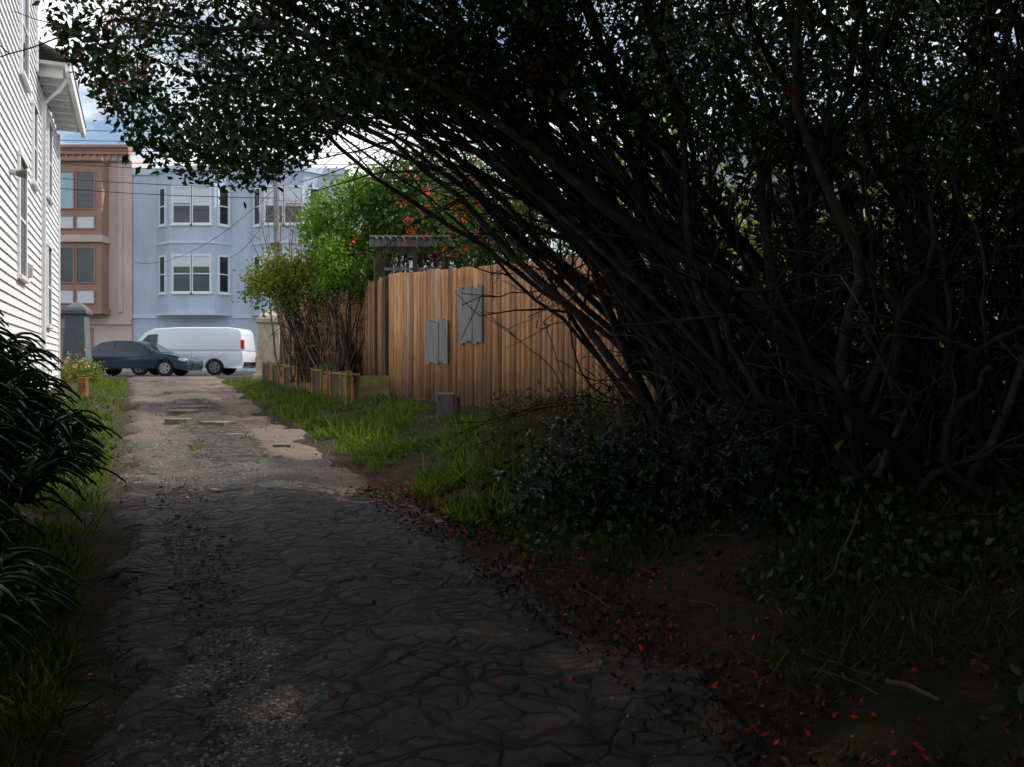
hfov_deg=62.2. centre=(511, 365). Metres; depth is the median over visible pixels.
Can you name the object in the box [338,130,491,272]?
garden tree
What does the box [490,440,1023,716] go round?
shade groundcover
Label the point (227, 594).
path weeds
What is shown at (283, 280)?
yellow green shrub
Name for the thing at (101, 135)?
sky
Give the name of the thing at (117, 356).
parked sedan
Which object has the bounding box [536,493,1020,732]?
fallen sticks
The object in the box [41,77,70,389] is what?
downspout
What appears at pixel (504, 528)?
broadleaf weeds
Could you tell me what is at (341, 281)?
yellow green shrub
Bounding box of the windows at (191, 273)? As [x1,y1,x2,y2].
[157,185,319,370]
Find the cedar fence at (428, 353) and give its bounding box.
[382,254,658,428]
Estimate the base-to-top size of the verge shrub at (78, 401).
1.539 m
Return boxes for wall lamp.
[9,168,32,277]
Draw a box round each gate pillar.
[61,302,92,373]
[252,310,279,379]
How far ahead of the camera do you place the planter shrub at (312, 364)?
21.46 m
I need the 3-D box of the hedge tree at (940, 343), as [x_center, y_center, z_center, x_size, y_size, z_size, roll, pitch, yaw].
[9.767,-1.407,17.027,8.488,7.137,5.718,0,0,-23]
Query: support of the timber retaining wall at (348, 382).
on the ground at (962, 697)
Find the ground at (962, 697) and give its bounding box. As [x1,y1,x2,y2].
[0,377,1023,766]
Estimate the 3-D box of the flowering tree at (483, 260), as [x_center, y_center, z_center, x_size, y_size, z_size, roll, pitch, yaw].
[-0.236,-2.220,17.483,3.486,5.280,3.596,0,0,-20]
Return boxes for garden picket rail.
[325,347,362,395]
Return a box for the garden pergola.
[369,235,455,275]
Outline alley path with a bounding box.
[85,377,764,766]
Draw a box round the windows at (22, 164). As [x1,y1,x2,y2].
[21,0,50,323]
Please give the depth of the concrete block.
12.80 m
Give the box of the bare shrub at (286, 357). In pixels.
[248,183,359,390]
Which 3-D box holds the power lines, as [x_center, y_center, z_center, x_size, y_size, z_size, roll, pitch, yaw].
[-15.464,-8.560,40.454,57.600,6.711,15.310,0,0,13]
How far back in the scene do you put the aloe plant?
4.94 m
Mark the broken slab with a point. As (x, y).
(180, 411)
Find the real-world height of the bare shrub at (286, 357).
6.343 m
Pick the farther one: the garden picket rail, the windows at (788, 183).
the windows at (788, 183)
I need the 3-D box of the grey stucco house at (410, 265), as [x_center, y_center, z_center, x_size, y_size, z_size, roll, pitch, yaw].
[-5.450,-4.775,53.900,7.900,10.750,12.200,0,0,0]
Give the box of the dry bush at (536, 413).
[476,378,635,489]
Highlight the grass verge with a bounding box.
[0,376,675,736]
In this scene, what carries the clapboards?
attached to the walls
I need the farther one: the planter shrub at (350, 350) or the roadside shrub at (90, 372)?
the roadside shrub at (90, 372)
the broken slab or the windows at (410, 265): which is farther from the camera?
the windows at (410, 265)
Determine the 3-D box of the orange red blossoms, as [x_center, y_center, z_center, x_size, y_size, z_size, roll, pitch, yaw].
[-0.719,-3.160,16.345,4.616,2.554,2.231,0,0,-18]
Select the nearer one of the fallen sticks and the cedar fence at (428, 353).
the fallen sticks
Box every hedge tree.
[490,114,837,368]
[816,132,1022,391]
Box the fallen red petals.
[7,459,1013,766]
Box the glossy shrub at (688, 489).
[385,385,892,564]
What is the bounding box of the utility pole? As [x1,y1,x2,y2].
[271,174,281,313]
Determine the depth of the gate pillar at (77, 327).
28.69 m
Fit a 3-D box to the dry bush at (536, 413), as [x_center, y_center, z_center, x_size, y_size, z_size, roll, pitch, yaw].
[0.473,0.703,10.147,1.704,1.085,3.896,0,0,0]
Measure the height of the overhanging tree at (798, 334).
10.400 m
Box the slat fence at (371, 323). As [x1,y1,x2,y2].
[280,258,383,375]
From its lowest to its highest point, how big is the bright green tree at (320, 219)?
5.495 m
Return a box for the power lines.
[56,128,716,263]
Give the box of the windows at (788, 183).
[781,183,987,318]
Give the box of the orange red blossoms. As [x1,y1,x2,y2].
[350,136,521,261]
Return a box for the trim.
[16,0,59,381]
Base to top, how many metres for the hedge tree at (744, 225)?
7.291 m
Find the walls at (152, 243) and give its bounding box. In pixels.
[132,165,351,370]
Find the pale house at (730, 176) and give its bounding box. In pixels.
[701,132,1018,361]
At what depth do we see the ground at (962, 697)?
4.56 m
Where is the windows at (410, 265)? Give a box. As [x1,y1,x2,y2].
[360,207,469,277]
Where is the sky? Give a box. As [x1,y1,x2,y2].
[39,0,1023,262]
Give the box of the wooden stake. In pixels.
[78,377,88,398]
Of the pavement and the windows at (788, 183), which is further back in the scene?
the pavement
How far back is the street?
36.48 m
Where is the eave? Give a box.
[36,41,85,137]
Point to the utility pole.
(276, 191)
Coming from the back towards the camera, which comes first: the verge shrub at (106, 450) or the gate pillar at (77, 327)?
the gate pillar at (77, 327)
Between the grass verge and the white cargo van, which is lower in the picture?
the grass verge
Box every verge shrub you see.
[15,372,134,479]
[49,372,101,411]
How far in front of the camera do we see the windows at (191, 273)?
47.04 m
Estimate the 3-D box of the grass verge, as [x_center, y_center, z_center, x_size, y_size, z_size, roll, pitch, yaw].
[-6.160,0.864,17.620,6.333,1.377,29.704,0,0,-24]
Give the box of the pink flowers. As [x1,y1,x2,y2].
[60,347,89,369]
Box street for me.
[101,373,254,377]
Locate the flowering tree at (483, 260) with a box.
[412,151,571,268]
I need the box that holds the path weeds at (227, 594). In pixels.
[85,382,758,676]
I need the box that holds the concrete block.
[437,393,459,422]
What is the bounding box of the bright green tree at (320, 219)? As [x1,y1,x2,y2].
[289,152,435,303]
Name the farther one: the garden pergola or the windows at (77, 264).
the windows at (77, 264)
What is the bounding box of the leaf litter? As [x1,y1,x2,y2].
[349,448,1023,766]
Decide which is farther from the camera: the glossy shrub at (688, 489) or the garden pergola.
the garden pergola
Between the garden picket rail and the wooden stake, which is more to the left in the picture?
the wooden stake
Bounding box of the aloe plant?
[0,310,125,656]
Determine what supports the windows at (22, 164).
attached to the walls
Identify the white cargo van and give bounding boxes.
[132,327,255,374]
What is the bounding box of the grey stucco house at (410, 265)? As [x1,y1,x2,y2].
[345,185,490,277]
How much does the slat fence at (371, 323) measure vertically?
3.000 m
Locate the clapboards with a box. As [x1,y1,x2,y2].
[0,0,58,389]
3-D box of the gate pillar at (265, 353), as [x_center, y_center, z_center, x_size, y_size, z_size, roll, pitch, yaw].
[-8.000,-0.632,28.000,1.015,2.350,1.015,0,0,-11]
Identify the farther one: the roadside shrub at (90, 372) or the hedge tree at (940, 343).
the roadside shrub at (90, 372)
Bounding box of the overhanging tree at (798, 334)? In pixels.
[0,0,1023,514]
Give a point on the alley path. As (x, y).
(411, 665)
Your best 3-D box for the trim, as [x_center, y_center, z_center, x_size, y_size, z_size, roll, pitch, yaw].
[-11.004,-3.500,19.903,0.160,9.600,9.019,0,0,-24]
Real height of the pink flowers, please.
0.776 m
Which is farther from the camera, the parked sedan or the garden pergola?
the parked sedan
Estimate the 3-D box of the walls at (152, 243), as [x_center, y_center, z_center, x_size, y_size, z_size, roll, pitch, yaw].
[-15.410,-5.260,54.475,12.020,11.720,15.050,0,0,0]
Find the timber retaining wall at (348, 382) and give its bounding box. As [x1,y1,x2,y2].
[262,362,388,403]
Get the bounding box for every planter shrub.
[289,335,326,370]
[331,326,361,372]
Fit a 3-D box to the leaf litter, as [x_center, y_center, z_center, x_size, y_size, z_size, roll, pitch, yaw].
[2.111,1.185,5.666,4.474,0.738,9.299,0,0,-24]
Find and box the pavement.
[103,371,255,372]
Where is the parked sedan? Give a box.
[91,340,203,375]
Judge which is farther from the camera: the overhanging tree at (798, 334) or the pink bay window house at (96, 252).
the pink bay window house at (96, 252)
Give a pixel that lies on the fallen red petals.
(853, 715)
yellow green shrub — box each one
[231,239,363,382]
[307,229,406,375]
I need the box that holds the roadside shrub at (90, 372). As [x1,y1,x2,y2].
[60,345,107,382]
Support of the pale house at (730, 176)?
on the ground at (962, 697)
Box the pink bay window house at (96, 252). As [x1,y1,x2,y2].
[60,144,152,370]
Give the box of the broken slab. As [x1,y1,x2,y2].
[164,402,290,492]
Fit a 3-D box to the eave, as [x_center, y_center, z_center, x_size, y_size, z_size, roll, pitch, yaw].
[-13.745,-8.009,20.717,5.700,2.978,6.081,0,0,-24]
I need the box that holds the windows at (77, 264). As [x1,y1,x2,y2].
[60,171,94,363]
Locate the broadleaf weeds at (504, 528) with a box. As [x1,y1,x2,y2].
[0,378,870,678]

